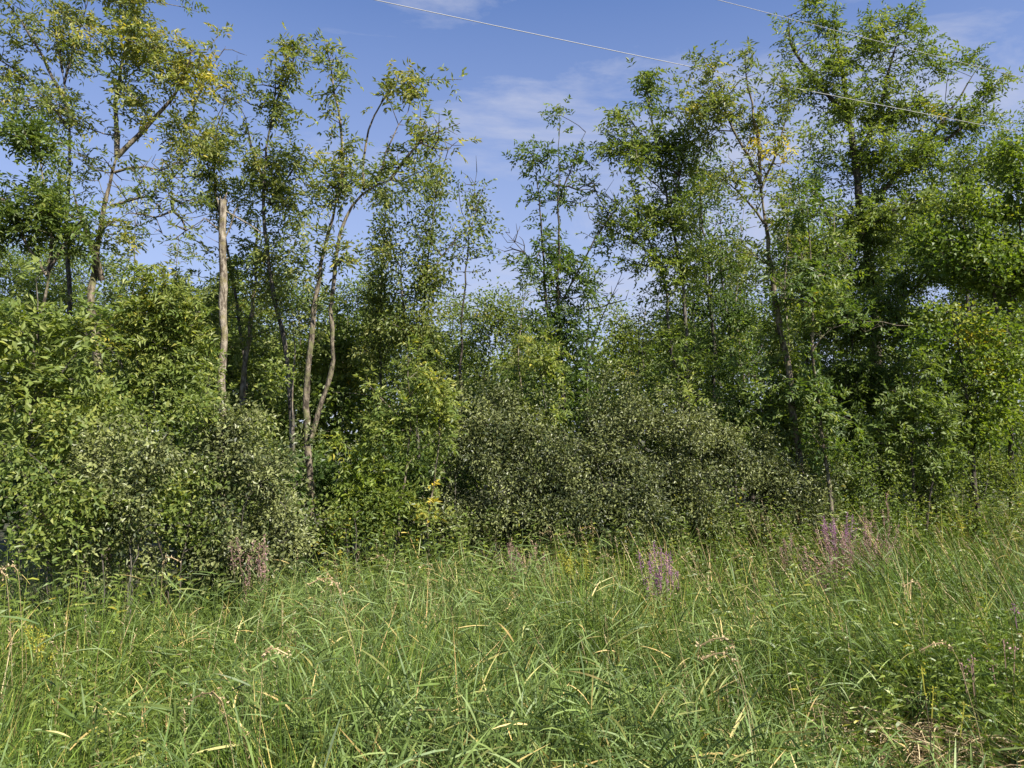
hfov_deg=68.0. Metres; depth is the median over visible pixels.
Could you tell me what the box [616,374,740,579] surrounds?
dogwood shrub
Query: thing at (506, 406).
dogwood shrub
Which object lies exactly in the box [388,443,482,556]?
leafy shrub
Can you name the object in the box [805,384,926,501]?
leafy shrub
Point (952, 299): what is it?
woodland tree
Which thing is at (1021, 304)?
woodland tree
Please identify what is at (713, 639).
seed stalk
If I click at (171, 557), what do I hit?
seed stalk
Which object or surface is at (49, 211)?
dense tree
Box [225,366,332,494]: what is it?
leafy shrub
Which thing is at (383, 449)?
leafy shrub
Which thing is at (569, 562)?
flowering plant
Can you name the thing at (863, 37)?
overhead wire
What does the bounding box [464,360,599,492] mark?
leafy shrub
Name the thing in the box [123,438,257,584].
leafy shrub
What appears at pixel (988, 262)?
maple tree
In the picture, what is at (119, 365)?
understory tree
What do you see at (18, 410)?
leafy shrub
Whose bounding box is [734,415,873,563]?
dogwood shrub
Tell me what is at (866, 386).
understory tree
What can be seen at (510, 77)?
sky
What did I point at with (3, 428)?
leafy shrub
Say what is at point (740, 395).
understory tree
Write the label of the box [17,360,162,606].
leafy shrub
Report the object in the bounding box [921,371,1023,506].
leafy shrub
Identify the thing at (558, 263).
spire tree
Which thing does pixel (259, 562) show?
flowering plant
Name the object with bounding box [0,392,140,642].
leafy shrub
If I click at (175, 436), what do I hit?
leafy shrub
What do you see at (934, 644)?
seed stalk
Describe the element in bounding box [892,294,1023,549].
maple tree
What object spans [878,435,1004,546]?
leafy shrub
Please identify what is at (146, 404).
leafy shrub
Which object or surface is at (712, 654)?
seed stalk
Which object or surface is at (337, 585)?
seed stalk
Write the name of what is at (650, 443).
leafy shrub
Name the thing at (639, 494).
dogwood shrub
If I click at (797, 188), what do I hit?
ash tree
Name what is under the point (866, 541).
flowering plant
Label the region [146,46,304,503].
ash tree
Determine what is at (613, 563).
seed stalk
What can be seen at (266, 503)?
dogwood shrub
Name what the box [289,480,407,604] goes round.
leafy shrub
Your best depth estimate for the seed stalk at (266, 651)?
3.82 m
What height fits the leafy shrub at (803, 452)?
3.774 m
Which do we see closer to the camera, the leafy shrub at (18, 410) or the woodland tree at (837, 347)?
the leafy shrub at (18, 410)
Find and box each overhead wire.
[376,0,1023,132]
[719,0,1022,77]
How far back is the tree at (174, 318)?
10.08 m
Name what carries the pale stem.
on the ground at (8, 546)
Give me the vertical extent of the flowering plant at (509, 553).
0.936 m
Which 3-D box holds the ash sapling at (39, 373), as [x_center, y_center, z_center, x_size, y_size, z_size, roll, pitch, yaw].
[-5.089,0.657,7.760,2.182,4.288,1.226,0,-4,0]
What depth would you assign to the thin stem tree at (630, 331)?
16.05 m
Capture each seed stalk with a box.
[0,561,22,688]
[0,568,12,727]
[158,553,180,650]
[185,687,233,766]
[258,642,290,767]
[304,573,366,742]
[418,563,439,622]
[579,525,609,576]
[596,553,621,596]
[695,635,758,760]
[698,648,756,764]
[902,578,925,681]
[918,639,985,767]
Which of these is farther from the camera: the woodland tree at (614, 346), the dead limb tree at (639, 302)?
the woodland tree at (614, 346)
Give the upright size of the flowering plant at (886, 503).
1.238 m
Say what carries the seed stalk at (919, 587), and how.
on the ground at (8, 546)
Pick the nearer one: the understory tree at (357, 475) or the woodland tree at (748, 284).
the understory tree at (357, 475)
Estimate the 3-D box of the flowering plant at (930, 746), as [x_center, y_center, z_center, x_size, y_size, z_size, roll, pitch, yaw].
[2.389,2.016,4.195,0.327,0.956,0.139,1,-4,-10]
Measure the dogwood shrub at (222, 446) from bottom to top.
2.846 m
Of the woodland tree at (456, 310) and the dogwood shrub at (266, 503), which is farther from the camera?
the woodland tree at (456, 310)
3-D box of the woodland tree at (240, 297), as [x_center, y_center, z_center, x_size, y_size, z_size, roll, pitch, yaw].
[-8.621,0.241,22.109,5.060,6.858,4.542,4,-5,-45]
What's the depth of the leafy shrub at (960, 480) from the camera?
15.68 m
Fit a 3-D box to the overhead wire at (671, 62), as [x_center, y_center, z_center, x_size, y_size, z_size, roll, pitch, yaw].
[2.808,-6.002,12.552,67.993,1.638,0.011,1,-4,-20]
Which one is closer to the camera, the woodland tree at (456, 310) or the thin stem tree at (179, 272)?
the thin stem tree at (179, 272)
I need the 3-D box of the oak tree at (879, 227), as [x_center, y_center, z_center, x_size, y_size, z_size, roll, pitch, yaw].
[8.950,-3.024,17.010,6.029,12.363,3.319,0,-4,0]
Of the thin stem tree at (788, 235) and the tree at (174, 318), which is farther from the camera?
the thin stem tree at (788, 235)
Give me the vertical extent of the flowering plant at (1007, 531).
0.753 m
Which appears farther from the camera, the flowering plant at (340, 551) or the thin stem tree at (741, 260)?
the thin stem tree at (741, 260)
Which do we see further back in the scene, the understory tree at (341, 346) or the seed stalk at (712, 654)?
the understory tree at (341, 346)
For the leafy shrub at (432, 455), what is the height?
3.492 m
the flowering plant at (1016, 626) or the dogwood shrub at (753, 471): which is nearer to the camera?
the flowering plant at (1016, 626)
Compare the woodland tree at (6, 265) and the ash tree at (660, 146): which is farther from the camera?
the woodland tree at (6, 265)
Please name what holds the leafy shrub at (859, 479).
on the ground at (8, 546)
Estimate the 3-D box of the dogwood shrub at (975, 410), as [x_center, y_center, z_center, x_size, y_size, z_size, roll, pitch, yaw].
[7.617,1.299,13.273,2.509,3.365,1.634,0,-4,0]
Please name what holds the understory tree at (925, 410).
on the ground at (8, 546)
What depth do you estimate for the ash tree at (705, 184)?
15.18 m
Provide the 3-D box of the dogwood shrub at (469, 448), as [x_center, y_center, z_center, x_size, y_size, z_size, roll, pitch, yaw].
[-0.441,1.444,10.574,1.956,3.205,1.405,0,-4,0]
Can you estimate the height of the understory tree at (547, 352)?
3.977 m
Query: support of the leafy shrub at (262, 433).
on the ground at (8, 546)
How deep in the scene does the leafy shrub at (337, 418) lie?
13.00 m
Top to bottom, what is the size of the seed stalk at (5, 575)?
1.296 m
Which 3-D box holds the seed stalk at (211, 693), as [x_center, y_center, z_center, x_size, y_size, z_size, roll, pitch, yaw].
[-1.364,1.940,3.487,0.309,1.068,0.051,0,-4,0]
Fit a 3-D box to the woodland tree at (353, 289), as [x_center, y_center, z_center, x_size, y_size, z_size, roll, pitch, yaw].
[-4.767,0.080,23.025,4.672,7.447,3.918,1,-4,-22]
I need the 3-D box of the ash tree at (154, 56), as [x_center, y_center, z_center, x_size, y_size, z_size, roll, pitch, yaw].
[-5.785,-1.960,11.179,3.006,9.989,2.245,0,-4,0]
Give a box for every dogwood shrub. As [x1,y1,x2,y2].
[21,405,197,667]
[165,383,321,635]
[230,417,327,628]
[410,373,545,587]
[455,370,572,576]
[486,407,626,577]
[563,430,688,586]
[567,357,686,577]
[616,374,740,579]
[686,413,814,565]
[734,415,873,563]
[905,365,1023,548]
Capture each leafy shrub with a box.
[0,358,129,570]
[0,382,17,487]
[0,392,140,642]
[0,464,71,543]
[2,447,114,587]
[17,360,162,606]
[60,447,190,593]
[67,371,183,557]
[96,354,246,630]
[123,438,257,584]
[141,361,250,570]
[161,347,322,601]
[214,443,318,549]
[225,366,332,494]
[271,439,364,570]
[281,368,399,558]
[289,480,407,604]
[315,435,432,561]
[350,361,480,559]
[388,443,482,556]
[407,366,535,552]
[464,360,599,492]
[538,367,669,498]
[604,365,728,493]
[674,357,789,543]
[748,356,856,503]
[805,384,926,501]
[811,429,942,554]
[869,373,990,499]
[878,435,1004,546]
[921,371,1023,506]
[945,392,1023,541]
[978,377,1023,505]
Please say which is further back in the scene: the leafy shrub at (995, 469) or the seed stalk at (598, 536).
the leafy shrub at (995, 469)
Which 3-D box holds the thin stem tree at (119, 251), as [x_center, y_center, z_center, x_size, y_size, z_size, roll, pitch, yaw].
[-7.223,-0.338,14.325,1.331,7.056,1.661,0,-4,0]
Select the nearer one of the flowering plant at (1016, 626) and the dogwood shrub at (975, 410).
the flowering plant at (1016, 626)
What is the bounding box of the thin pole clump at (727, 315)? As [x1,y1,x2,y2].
[640,147,779,509]
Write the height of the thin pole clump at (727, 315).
7.506 m
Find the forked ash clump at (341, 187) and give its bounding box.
[274,37,481,589]
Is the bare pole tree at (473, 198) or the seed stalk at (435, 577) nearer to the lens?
the seed stalk at (435, 577)
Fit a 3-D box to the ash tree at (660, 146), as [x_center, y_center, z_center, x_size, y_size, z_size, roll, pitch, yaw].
[2.313,-1.262,12.645,2.373,8.514,2.425,-3,-5,42]
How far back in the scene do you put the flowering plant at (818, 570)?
9.24 m
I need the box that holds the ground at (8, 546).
[0,434,1023,767]
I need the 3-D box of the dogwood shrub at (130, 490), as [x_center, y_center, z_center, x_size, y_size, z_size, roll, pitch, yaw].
[-3.759,1.522,7.086,1.462,2.657,1.114,-1,-4,22]
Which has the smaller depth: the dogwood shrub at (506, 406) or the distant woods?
the dogwood shrub at (506, 406)
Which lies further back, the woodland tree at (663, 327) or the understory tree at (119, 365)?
the woodland tree at (663, 327)
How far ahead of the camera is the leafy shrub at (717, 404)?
14.53 m
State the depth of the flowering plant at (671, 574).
7.58 m
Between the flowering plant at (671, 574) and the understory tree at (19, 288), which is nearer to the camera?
the flowering plant at (671, 574)
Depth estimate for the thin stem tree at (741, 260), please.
15.09 m
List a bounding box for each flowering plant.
[20,624,58,723]
[228,534,270,637]
[320,549,360,608]
[507,541,544,602]
[558,549,591,609]
[636,541,676,624]
[655,566,684,636]
[779,533,811,584]
[800,546,853,612]
[815,519,903,595]
[821,512,858,585]
[857,494,890,564]
[915,663,972,767]
[945,510,973,552]
[960,654,983,762]
[987,639,1018,751]
[991,514,1016,549]
[1011,602,1023,669]
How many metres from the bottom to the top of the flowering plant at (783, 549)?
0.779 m
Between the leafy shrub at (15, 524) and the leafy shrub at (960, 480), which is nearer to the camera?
the leafy shrub at (15, 524)
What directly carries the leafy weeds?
on the ground at (8, 546)
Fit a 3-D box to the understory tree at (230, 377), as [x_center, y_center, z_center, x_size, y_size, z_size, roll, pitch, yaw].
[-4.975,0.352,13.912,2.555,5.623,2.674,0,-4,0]
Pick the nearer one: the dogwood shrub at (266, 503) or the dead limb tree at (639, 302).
the dogwood shrub at (266, 503)
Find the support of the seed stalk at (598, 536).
on the ground at (8, 546)
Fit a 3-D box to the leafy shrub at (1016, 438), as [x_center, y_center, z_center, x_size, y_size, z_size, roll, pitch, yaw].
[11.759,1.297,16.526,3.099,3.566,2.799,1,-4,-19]
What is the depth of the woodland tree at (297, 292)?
21.07 m
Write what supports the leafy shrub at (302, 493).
on the ground at (8, 546)
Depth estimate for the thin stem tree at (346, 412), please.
14.96 m
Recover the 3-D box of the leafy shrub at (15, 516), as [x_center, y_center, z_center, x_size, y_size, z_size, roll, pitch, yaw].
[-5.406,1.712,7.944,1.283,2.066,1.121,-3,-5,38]
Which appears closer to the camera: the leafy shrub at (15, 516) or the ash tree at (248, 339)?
the leafy shrub at (15, 516)
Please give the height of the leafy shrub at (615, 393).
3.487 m
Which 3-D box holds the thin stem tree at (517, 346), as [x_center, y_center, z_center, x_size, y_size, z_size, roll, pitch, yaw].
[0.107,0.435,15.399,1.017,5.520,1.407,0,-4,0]
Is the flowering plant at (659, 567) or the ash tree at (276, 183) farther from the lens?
the ash tree at (276, 183)
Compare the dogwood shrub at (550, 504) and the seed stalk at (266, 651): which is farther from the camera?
the dogwood shrub at (550, 504)
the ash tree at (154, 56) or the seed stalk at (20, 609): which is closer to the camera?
the seed stalk at (20, 609)
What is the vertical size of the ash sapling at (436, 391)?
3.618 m
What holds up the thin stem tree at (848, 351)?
on the ground at (8, 546)
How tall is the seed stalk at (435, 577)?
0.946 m
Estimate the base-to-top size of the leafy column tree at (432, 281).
7.065 m
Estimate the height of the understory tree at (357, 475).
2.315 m
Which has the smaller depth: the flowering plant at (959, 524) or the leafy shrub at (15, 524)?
the leafy shrub at (15, 524)
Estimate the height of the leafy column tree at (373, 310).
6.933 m
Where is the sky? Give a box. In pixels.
[0,0,1023,432]
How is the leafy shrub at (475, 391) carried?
on the ground at (8, 546)
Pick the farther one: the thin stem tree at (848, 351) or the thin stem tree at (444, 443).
the thin stem tree at (848, 351)
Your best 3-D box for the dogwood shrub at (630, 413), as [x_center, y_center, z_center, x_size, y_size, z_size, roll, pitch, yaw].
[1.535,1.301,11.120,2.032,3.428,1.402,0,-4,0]
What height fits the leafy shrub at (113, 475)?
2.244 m
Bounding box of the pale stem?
[289,325,295,575]
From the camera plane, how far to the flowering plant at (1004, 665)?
4.79 m
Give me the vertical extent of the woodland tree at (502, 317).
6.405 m
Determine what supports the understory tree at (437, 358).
on the ground at (8, 546)
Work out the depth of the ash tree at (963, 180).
18.65 m
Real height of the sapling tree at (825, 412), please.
6.141 m
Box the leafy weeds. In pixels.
[0,471,1023,767]
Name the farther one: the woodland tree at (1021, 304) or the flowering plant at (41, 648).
the woodland tree at (1021, 304)
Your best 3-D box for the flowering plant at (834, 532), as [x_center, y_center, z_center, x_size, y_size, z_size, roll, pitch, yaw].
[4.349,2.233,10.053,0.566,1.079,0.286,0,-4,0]
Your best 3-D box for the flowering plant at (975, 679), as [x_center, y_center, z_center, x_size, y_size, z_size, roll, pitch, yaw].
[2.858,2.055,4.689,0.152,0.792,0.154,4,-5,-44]
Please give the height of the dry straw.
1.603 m
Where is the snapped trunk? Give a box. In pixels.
[201,193,262,511]
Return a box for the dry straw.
[0,492,1023,767]
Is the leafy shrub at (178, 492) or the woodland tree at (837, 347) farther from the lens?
the woodland tree at (837, 347)
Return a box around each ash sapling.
[0,240,124,623]
[354,332,469,593]
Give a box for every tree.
[0,0,117,569]
[0,78,109,596]
[0,224,199,458]
[0,233,65,480]
[0,272,127,559]
[16,0,233,590]
[60,258,240,601]
[79,267,236,553]
[101,185,157,549]
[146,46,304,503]
[146,234,212,541]
[161,272,300,492]
[182,256,305,416]
[204,172,296,522]
[207,21,339,572]
[229,266,385,514]
[252,283,399,558]
[290,265,409,498]
[314,318,356,545]
[319,154,425,551]
[321,430,419,583]
[353,302,487,550]
[354,143,505,551]
[389,286,525,488]
[406,161,499,493]
[433,362,458,555]
[440,276,564,497]
[481,94,627,556]
[493,276,538,489]
[501,322,588,572]
[568,290,671,487]
[571,57,738,554]
[584,268,657,550]
[616,297,666,450]
[632,292,764,428]
[671,37,815,566]
[671,76,762,497]
[681,239,839,501]
[689,297,823,500]
[711,208,763,507]
[729,111,860,517]
[755,206,912,499]
[756,166,921,564]
[762,178,830,458]
[766,0,1023,509]
[796,248,965,503]
[825,300,875,497]
[850,345,973,564]
[867,176,1023,497]
[876,100,1023,499]
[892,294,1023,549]
[898,127,1023,543]
[940,201,1023,499]
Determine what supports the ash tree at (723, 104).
on the ground at (8, 546)
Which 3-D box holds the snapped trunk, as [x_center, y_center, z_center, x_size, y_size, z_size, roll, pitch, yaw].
[-4.126,0.085,11.019,0.921,5.849,0.182,0,-4,0]
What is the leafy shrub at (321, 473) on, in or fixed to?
on the ground at (8, 546)
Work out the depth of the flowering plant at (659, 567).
7.47 m
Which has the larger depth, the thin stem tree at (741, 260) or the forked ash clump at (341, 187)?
the thin stem tree at (741, 260)
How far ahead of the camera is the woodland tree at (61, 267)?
19.84 m
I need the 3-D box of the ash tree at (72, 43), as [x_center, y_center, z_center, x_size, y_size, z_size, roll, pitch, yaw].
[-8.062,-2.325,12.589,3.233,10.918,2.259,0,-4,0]
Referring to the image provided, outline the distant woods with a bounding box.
[0,278,1023,489]

